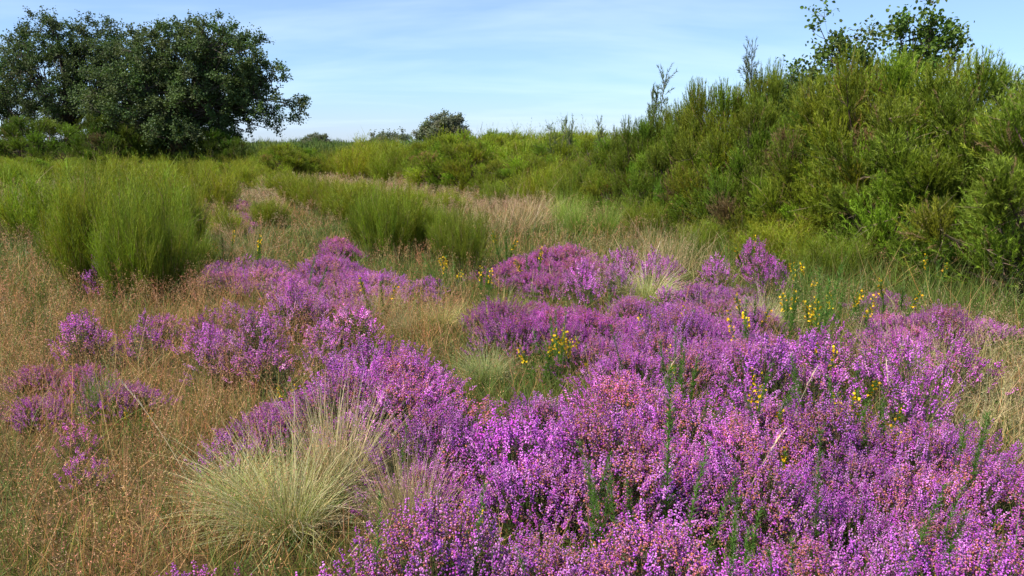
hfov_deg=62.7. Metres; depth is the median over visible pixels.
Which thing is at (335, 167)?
broom shrub
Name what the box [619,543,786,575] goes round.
bell heather
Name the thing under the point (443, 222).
broom shrub
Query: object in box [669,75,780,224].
tree heath
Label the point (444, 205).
broom shrub
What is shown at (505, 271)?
bell heather
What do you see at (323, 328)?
bell heather
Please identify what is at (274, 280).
bell heather
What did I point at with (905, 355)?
heather
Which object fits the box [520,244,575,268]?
bell heather
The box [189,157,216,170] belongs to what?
broom shrub
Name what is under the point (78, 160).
tree heath
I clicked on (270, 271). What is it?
bell heather
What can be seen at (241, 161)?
broom shrub
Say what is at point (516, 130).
broom shrub
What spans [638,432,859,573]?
bell heather
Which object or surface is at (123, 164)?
broom shrub
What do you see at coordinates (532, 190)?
broom shrub
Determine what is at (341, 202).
broom shrub
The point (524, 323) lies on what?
bell heather
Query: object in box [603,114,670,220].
tree heath
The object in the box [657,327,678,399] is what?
gorse shoot
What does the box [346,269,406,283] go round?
bell heather
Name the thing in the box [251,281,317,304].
bell heather
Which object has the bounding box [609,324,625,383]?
gorse shoot
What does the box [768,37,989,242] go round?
tree heath
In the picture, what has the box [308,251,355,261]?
bell heather
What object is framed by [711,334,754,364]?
bell heather
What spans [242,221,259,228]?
bell heather
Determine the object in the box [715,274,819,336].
grass tussock
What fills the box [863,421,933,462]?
flowering gorse
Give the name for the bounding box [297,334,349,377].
bell heather
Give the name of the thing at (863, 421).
gorse shoot
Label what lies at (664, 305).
bell heather
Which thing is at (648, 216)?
shrub
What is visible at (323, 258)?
bell heather
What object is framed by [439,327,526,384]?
grass tussock
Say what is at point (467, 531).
flowering gorse
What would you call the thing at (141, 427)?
flowering gorse
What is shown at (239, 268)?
bell heather
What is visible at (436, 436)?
bell heather
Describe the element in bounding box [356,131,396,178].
broom shrub
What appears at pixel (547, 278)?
bell heather
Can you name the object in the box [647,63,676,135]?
heath stem
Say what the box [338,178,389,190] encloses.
broom shrub
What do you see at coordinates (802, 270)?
flowering gorse
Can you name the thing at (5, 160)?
broom shrub
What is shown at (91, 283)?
bell heather
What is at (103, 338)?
bell heather
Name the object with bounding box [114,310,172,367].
bell heather
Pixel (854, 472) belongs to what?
bell heather
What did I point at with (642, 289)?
grass tussock
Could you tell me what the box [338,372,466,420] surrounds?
bell heather
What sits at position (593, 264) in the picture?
bell heather
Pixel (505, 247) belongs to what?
flowering gorse
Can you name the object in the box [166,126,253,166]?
tree heath
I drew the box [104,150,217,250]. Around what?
broom shrub
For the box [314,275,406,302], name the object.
bell heather
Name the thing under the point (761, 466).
dry stalk
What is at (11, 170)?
broom shrub
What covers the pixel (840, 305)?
flowering gorse
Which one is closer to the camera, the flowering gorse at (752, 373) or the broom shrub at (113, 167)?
the flowering gorse at (752, 373)
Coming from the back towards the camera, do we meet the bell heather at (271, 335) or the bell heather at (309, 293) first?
the bell heather at (309, 293)
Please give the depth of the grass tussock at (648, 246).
9.54 m
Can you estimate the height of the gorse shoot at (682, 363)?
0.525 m
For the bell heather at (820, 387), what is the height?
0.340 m
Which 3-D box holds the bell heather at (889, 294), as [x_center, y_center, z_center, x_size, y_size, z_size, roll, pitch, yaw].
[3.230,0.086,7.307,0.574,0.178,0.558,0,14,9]
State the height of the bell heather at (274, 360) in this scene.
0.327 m
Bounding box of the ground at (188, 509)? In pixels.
[0,173,1023,575]
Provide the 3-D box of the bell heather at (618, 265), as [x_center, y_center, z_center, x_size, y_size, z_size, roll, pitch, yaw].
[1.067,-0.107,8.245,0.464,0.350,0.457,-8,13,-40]
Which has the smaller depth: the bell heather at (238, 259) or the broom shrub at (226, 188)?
the bell heather at (238, 259)
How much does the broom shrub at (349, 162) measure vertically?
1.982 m
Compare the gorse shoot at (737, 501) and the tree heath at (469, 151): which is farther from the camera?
the tree heath at (469, 151)
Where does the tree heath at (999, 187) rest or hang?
on the ground at (188, 509)
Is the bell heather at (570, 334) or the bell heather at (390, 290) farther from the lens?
the bell heather at (390, 290)
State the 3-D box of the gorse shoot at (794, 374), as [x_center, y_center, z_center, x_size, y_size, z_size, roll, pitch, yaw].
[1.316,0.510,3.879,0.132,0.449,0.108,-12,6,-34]
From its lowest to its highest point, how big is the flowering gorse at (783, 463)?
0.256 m
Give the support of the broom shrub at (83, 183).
on the ground at (188, 509)
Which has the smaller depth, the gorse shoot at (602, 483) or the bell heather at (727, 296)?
the gorse shoot at (602, 483)
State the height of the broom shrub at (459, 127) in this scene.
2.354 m
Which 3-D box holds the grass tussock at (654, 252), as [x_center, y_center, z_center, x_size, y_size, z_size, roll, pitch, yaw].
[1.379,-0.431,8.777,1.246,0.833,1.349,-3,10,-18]
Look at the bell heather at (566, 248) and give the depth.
9.54 m
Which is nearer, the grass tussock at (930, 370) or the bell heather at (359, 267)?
the grass tussock at (930, 370)
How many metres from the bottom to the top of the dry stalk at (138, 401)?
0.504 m
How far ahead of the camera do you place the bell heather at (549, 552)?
2.37 m
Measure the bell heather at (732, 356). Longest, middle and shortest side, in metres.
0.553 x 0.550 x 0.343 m
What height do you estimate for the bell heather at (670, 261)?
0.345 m
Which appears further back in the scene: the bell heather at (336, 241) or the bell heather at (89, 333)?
the bell heather at (336, 241)
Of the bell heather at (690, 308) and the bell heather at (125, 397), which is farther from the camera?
the bell heather at (690, 308)
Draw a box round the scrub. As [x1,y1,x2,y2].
[4,136,615,173]
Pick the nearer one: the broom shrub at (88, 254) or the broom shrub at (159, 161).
the broom shrub at (88, 254)
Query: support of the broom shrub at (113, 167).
on the ground at (188, 509)
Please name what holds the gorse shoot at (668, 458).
on the ground at (188, 509)
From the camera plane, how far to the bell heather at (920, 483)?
2.88 m
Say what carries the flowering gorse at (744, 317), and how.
on the ground at (188, 509)
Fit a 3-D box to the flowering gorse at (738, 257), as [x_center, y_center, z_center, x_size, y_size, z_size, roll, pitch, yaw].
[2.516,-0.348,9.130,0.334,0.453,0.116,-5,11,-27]
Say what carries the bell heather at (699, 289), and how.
on the ground at (188, 509)
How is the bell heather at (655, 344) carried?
on the ground at (188, 509)
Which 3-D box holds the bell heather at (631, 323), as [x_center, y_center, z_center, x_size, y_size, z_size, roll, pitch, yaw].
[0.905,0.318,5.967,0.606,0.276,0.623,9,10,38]
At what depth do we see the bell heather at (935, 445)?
3.23 m
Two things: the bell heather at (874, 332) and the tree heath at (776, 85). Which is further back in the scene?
the tree heath at (776, 85)
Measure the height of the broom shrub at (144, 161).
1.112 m
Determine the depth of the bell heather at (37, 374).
4.75 m
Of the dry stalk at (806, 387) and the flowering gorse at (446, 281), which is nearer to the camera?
the dry stalk at (806, 387)
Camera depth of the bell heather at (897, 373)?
3.97 m
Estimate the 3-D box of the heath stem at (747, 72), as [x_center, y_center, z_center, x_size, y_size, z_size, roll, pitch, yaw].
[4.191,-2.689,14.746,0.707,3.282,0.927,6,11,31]
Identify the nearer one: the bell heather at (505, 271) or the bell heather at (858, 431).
the bell heather at (858, 431)
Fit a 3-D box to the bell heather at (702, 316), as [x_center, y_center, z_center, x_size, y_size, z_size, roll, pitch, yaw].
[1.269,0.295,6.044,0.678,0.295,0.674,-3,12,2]
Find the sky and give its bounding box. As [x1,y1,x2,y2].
[0,0,1023,142]
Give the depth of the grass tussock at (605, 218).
12.63 m
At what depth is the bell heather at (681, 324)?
5.39 m
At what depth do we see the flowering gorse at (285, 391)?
4.33 m
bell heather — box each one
[0,364,70,393]
[0,392,87,433]
[36,418,104,462]
[46,360,129,405]
[48,308,122,369]
[49,316,109,351]
[53,448,113,495]
[73,378,183,422]
[81,255,122,300]
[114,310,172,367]
[136,313,186,345]
[154,559,251,575]
[168,321,230,373]
[179,329,269,389]
[180,306,233,344]
[180,323,228,354]
[184,431,267,484]
[191,269,257,293]
[200,398,311,457]
[201,259,242,279]
[207,298,255,336]
[218,266,252,279]
[222,280,274,296]
[222,340,307,393]
[223,305,290,370]
[225,264,304,295]
[229,254,254,268]
[234,215,252,221]
[239,256,286,273]
[240,226,257,236]
[240,396,323,440]
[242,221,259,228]
[243,359,455,456]
[244,316,293,351]
[250,286,330,341]
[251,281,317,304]
[255,362,394,433]
[260,270,305,293]
[263,274,318,324]
[263,284,339,309]
[263,288,332,317]
[284,271,361,301]
[289,254,362,276]
[291,314,356,363]
[293,257,353,282]
[295,253,355,266]
[295,561,332,575]
[297,271,338,283]
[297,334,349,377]
[297,368,518,459]
[298,295,380,325]
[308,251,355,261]
[310,329,471,401]
[314,241,367,260]
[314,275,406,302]
[316,235,355,248]
[321,481,600,575]
[324,295,390,313]
[324,303,396,353]
[327,269,405,289]
[333,261,383,274]
[334,285,410,308]
[336,268,419,304]
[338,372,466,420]
[341,399,520,499]
[344,453,482,529]
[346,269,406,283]
[352,345,476,411]
[410,275,448,293]
[412,405,596,523]
[416,292,442,309]
[420,288,444,301]
[454,434,641,561]
[456,263,535,291]
[458,293,537,340]
[460,305,590,360]
[473,387,603,463]
[474,523,628,575]
[485,256,542,275]
[494,301,604,344]
[497,270,554,292]
[504,388,711,537]
[510,438,762,571]
[511,299,554,313]
[513,273,602,302]
[518,249,545,260]
[518,306,562,321]
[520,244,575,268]
[527,364,686,450]
[528,256,574,276]
[530,301,605,328]
[531,306,646,350]
[532,331,652,385]
[533,317,598,357]
[540,403,716,493]
[541,500,738,575]
[544,254,606,280]
[548,241,604,265]
[549,268,576,282]
[550,255,612,275]
[556,261,605,309]
[559,344,712,396]
[561,256,600,295]
[574,334,647,361]
[575,424,798,547]
[592,245,640,283]
[594,265,636,303]
[594,295,656,313]
[594,376,788,481]
[596,260,644,290]
[597,325,699,384]
[600,296,660,321]
[609,313,638,335]
[612,313,660,340]
[613,300,724,356]
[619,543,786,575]
[622,340,746,406]
[631,247,678,285]
[633,254,679,291]
[633,297,738,338]
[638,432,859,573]
[639,328,751,389]
[650,285,683,306]
[652,300,708,316]
[654,307,723,325]
[661,255,686,280]
[663,302,717,325]
[667,279,700,301]
[667,291,774,313]
[670,279,744,306]
[685,322,752,348]
[686,407,856,520]
[696,252,736,290]
[697,255,737,284]
[697,297,773,320]
[700,335,801,394]
[701,285,768,303]
[707,376,789,426]
[707,525,876,575]
[709,316,778,342]
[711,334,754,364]
[714,330,800,386]
[716,304,802,340]
[719,389,865,472]
[720,303,800,328]
[722,332,822,409]
[729,329,805,357]
[731,384,940,500]
[735,235,776,280]
[736,247,793,301]
[742,253,785,287]
[756,439,919,569]
[762,481,927,575]
[774,327,871,403]
[781,331,851,392]
[783,359,889,422]
[794,505,1023,575]
[798,315,869,374]
[809,416,918,464]
[830,297,908,315]
[835,412,1009,516]
[836,456,1017,573]
[840,307,909,334]
[840,333,945,415]
[841,319,905,371]
[843,330,953,390]
[844,494,1022,575]
[853,331,960,426]
[860,289,918,309]
[869,319,945,351]
[871,411,1023,489]
[877,358,989,456]
[883,449,1023,574]
[889,299,991,351]
[894,306,956,332]
[903,307,980,378]
[911,339,1018,403]
[965,316,1023,343]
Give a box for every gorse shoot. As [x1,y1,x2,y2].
[305,251,328,306]
[368,492,385,575]
[395,423,408,493]
[464,481,489,575]
[514,546,529,575]
[549,310,567,366]
[576,440,613,566]
[578,450,614,551]
[585,457,611,565]
[606,464,639,574]
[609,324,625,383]
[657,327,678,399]
[657,364,678,538]
[673,335,700,417]
[677,441,740,571]
[721,495,742,575]
[731,504,764,575]
[751,362,792,445]
[765,538,796,575]
[786,266,800,343]
[789,352,804,421]
[809,425,825,558]
[811,260,845,345]
[860,387,889,464]
[899,482,969,575]
[926,484,967,564]
[949,410,992,504]
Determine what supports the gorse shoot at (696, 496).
on the ground at (188, 509)
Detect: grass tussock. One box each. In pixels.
[63,352,148,418]
[114,389,407,571]
[137,420,310,550]
[195,206,288,257]
[240,326,454,531]
[299,403,489,563]
[356,282,414,316]
[374,297,426,340]
[408,287,470,332]
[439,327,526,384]
[465,282,534,327]
[466,173,575,236]
[499,181,556,228]
[538,184,598,235]
[541,178,591,226]
[573,185,637,236]
[588,249,695,309]
[596,215,698,287]
[619,204,726,268]
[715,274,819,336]
[842,304,1006,410]
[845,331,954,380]
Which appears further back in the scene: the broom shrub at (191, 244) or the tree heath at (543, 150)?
the tree heath at (543, 150)
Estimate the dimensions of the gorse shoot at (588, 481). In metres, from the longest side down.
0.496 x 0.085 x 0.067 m
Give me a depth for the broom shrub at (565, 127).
27.75 m
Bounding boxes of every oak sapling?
[744,54,802,110]
[782,0,894,99]
[864,0,974,91]
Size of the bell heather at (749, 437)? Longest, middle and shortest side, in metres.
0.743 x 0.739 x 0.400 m
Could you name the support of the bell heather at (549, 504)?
on the ground at (188, 509)
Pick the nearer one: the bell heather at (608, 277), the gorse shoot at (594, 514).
the gorse shoot at (594, 514)
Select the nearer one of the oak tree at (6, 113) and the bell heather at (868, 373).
the bell heather at (868, 373)
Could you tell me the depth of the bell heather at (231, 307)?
6.22 m
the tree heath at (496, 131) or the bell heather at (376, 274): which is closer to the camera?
the bell heather at (376, 274)
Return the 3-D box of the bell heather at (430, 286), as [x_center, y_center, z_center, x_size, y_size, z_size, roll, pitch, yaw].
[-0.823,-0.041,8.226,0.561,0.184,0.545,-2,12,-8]
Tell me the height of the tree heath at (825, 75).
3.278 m
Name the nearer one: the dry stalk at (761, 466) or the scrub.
the dry stalk at (761, 466)
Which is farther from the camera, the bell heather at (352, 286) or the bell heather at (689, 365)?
the bell heather at (352, 286)
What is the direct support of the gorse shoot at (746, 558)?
on the ground at (188, 509)
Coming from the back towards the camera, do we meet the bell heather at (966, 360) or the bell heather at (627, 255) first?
the bell heather at (627, 255)
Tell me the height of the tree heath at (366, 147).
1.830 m
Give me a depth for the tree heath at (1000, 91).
9.11 m
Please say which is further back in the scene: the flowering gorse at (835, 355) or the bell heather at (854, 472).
the flowering gorse at (835, 355)
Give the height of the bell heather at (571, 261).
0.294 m
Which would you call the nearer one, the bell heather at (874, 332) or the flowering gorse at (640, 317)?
the bell heather at (874, 332)
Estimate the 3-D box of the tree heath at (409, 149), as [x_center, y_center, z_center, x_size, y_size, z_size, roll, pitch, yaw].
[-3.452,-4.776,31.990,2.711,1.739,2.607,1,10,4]
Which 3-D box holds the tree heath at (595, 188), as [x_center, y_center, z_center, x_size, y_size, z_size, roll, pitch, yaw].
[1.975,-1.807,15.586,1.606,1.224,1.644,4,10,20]
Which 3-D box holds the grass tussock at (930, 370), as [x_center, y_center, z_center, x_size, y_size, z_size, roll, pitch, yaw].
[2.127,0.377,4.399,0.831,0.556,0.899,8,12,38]
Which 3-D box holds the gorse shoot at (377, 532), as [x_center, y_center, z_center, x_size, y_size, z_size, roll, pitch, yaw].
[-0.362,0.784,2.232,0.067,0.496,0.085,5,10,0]
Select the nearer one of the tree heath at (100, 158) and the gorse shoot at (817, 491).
the gorse shoot at (817, 491)
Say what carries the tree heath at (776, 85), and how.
on the ground at (188, 509)
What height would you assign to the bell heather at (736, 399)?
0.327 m
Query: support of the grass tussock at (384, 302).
on the ground at (188, 509)
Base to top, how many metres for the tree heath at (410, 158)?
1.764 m
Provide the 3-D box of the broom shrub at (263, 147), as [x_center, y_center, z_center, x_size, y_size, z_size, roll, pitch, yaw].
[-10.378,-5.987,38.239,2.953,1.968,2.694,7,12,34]
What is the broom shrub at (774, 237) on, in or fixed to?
on the ground at (188, 509)
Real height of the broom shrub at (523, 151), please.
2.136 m
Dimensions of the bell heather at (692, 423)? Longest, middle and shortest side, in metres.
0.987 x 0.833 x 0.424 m
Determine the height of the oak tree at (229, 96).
7.722 m
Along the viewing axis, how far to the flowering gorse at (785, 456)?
3.21 m
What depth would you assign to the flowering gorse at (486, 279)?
7.58 m
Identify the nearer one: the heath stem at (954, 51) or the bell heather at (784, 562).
the bell heather at (784, 562)
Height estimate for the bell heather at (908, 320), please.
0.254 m
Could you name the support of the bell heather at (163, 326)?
on the ground at (188, 509)
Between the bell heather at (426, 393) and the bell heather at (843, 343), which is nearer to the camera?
the bell heather at (426, 393)
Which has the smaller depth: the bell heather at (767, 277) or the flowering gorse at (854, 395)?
the flowering gorse at (854, 395)
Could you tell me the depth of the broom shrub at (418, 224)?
10.52 m
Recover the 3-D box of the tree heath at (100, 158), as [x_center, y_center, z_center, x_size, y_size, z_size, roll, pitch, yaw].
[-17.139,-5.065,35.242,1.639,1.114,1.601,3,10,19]
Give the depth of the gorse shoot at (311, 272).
6.70 m
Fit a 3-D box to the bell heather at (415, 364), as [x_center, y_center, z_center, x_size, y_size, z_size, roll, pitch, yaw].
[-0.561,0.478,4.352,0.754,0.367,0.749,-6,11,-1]
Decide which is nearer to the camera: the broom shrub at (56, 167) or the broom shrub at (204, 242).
the broom shrub at (204, 242)
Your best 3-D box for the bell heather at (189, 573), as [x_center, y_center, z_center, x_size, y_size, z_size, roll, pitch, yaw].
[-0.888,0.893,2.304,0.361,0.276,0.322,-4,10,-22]
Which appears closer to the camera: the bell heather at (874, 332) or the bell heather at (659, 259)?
the bell heather at (874, 332)
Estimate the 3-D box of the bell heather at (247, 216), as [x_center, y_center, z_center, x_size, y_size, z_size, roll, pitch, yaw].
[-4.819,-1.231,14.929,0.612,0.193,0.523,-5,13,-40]
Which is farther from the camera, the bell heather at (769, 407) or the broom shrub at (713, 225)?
the broom shrub at (713, 225)
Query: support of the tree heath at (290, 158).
on the ground at (188, 509)
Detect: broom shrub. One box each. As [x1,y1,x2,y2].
[0,150,108,245]
[0,155,24,167]
[0,156,32,188]
[6,156,53,186]
[22,203,59,271]
[35,137,148,225]
[37,138,120,298]
[41,154,71,179]
[45,178,130,296]
[48,160,86,177]
[61,154,100,177]
[77,148,171,307]
[89,151,188,201]
[90,140,169,219]
[101,153,147,175]
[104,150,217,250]
[110,183,189,304]
[128,145,164,165]
[136,197,211,300]
[138,155,152,169]
[143,163,213,236]
[144,153,172,166]
[149,157,176,171]
[166,148,246,213]
[166,158,200,181]
[174,225,221,269]
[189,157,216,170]
[195,199,250,239]
[217,152,251,170]
[222,157,267,190]
[235,148,274,166]
[238,158,279,178]
[242,164,312,195]
[243,194,297,227]
[254,136,298,161]
[267,169,327,208]
[285,168,359,212]
[311,144,338,175]
[313,149,342,176]
[313,172,353,221]
[316,171,382,222]
[325,145,356,179]
[332,133,386,182]
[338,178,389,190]
[339,189,372,249]
[345,165,416,262]
[348,129,409,159]
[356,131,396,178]
[361,129,414,184]
[368,164,428,252]
[382,183,436,207]
[404,183,446,250]
[420,195,453,244]
[422,194,471,255]
[423,192,499,276]
[424,180,473,212]
[435,123,524,138]
[470,176,515,210]
[475,125,593,164]
[494,122,554,157]
[507,152,573,208]
[524,117,546,141]
[526,114,606,154]
[535,119,608,139]
[541,136,609,209]
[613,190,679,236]
[672,213,735,254]
[723,210,829,271]
[772,221,892,280]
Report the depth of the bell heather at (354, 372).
4.17 m
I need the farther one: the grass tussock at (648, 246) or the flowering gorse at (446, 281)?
the grass tussock at (648, 246)
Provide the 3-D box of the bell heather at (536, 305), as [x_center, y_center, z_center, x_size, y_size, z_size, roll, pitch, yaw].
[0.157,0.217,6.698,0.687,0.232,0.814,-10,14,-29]
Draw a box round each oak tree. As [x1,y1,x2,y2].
[0,5,151,145]
[0,30,55,145]
[62,8,311,164]
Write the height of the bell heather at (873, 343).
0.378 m
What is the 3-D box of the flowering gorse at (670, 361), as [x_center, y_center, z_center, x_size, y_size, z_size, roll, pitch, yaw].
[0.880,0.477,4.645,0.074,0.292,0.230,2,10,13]
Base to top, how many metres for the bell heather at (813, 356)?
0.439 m
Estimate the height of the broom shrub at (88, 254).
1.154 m
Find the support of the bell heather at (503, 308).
on the ground at (188, 509)
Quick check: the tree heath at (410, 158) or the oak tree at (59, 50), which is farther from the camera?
the oak tree at (59, 50)
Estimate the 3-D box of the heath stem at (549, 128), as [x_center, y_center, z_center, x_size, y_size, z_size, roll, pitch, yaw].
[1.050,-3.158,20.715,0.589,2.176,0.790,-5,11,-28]
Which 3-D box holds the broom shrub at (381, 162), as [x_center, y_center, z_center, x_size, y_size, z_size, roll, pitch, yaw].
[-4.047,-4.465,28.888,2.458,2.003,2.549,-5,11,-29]
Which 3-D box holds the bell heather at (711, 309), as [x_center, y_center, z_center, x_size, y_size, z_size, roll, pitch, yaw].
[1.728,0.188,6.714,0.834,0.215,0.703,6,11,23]
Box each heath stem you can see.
[544,116,568,158]
[562,113,576,158]
[592,115,605,156]
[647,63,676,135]
[648,85,668,145]
[737,39,766,104]
[739,37,757,91]
[779,57,793,108]
[924,32,967,93]
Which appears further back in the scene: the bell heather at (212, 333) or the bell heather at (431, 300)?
the bell heather at (431, 300)
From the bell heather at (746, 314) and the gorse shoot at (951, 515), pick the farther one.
the bell heather at (746, 314)
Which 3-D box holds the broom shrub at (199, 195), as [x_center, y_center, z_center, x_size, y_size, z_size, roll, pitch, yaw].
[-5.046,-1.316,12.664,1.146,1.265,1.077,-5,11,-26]
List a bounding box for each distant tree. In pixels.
[297,131,332,142]
[367,136,384,141]
[368,126,413,142]
[410,108,471,141]
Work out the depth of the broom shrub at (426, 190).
16.56 m
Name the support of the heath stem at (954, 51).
on the ground at (188, 509)
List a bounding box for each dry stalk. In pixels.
[122,381,197,503]
[723,425,786,561]
[787,366,817,435]
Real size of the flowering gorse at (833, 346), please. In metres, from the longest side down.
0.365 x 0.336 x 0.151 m
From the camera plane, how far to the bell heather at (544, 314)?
5.88 m
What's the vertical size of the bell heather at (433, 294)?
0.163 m
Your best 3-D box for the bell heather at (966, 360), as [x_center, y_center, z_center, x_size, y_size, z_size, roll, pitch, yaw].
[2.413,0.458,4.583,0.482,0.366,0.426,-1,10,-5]
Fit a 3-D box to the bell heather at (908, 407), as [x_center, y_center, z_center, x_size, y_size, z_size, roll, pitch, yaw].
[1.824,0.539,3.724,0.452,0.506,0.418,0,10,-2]
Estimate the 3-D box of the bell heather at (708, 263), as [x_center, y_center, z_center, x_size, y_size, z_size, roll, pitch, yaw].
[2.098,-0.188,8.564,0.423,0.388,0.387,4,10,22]
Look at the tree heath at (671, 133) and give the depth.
12.97 m
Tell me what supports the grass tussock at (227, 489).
on the ground at (188, 509)
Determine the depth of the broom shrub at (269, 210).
14.33 m
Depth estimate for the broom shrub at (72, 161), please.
30.45 m
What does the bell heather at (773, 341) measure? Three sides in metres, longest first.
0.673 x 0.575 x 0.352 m
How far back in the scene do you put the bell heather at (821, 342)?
4.66 m
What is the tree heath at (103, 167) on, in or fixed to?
on the ground at (188, 509)
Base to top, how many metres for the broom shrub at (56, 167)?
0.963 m
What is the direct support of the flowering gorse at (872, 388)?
on the ground at (188, 509)
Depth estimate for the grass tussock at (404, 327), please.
6.09 m
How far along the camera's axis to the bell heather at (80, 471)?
3.35 m
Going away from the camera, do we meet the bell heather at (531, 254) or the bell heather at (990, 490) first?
the bell heather at (990, 490)
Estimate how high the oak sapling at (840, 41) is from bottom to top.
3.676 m
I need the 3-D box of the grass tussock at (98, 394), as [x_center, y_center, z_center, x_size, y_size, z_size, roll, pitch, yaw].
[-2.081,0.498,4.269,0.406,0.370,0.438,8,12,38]
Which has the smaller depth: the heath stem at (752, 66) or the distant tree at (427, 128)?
the heath stem at (752, 66)
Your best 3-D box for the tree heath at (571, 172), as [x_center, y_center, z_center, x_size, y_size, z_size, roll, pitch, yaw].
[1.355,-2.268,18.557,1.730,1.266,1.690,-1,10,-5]
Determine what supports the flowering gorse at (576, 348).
on the ground at (188, 509)
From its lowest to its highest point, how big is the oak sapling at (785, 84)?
2.867 m
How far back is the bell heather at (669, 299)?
7.26 m
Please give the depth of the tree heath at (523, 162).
19.53 m
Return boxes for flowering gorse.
[124,409,152,439]
[212,230,234,264]
[255,234,262,266]
[276,384,296,401]
[358,275,398,318]
[421,253,462,293]
[458,510,482,573]
[478,266,493,303]
[491,230,517,263]
[513,246,542,276]
[517,339,555,386]
[532,323,573,387]
[549,327,591,378]
[637,313,662,334]
[666,344,675,385]
[724,298,750,343]
[734,235,755,272]
[734,291,772,334]
[734,379,802,431]
[734,458,785,489]
[743,396,798,458]
[750,367,763,398]
[766,477,814,528]
[776,256,816,302]
[779,291,796,338]
[780,446,816,481]
[786,348,840,397]
[802,289,825,344]
[814,329,841,394]
[825,374,870,427]
[826,288,863,333]
[828,356,880,420]
[849,292,876,340]
[849,396,904,445]
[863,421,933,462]
[877,278,923,322]
[923,253,947,297]
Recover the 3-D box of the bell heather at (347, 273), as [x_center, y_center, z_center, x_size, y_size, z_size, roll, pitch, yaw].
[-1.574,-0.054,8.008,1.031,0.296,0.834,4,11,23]
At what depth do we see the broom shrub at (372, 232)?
9.84 m
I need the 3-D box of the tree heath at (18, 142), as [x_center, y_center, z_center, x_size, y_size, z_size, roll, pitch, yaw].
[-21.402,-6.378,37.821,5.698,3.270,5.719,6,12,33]
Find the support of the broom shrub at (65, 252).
on the ground at (188, 509)
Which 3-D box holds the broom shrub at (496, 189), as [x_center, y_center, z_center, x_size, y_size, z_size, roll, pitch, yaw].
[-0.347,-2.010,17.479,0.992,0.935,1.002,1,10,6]
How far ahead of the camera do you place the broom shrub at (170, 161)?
33.45 m
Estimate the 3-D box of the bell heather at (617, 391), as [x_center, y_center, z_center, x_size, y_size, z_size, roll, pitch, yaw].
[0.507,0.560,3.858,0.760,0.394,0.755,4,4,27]
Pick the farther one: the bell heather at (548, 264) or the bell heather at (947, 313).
the bell heather at (548, 264)
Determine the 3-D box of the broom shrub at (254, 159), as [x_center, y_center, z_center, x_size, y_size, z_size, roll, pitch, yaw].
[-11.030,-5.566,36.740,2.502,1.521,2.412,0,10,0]
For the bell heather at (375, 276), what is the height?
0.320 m
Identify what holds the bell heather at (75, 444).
on the ground at (188, 509)
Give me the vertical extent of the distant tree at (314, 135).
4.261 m
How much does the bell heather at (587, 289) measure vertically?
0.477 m
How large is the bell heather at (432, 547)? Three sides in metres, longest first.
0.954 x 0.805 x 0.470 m
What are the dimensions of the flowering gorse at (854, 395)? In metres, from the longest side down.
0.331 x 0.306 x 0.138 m
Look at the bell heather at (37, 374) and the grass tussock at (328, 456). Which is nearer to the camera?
the grass tussock at (328, 456)
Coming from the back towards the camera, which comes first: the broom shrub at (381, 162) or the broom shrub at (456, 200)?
the broom shrub at (381, 162)
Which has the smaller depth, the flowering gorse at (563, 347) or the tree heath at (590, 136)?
the flowering gorse at (563, 347)
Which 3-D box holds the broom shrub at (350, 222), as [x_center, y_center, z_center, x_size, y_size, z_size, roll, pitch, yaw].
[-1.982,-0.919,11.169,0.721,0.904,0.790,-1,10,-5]
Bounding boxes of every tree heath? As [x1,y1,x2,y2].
[0,111,90,163]
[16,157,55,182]
[53,111,157,165]
[58,157,96,178]
[87,155,119,176]
[96,160,111,177]
[114,128,181,160]
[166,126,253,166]
[207,136,256,171]
[212,162,234,176]
[250,141,324,175]
[279,147,325,175]
[343,141,400,156]
[391,142,421,168]
[395,138,434,185]
[400,128,495,193]
[419,133,493,151]
[431,140,500,192]
[442,131,533,179]
[461,158,514,200]
[474,128,518,140]
[478,138,545,175]
[489,153,573,204]
[515,140,590,177]
[520,130,611,156]
[540,159,606,204]
[553,124,612,144]
[571,137,638,196]
[575,165,627,218]
[585,137,628,160]
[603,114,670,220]
[606,127,641,152]
[617,140,685,229]
[639,76,720,234]
[640,98,689,175]
[658,118,751,241]
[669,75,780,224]
[674,90,826,242]
[718,189,769,245]
[735,57,807,188]
[738,59,886,240]
[750,160,872,254]
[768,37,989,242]
[782,63,916,106]
[792,43,1023,268]
[812,134,963,274]
[872,47,1023,211]
[876,48,1023,302]
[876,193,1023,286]
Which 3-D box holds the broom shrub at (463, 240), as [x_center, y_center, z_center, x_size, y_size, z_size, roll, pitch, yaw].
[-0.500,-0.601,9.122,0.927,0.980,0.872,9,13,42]
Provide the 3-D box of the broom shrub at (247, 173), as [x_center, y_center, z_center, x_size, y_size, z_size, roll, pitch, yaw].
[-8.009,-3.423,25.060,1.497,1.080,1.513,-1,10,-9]
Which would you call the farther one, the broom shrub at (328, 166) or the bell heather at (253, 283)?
the broom shrub at (328, 166)
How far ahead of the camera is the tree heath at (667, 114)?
14.43 m
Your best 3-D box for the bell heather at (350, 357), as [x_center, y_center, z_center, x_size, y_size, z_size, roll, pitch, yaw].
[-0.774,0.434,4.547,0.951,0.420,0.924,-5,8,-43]
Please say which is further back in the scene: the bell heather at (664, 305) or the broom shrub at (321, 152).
the broom shrub at (321, 152)
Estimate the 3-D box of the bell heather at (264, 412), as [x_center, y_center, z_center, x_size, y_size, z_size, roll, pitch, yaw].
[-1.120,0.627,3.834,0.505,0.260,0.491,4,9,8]

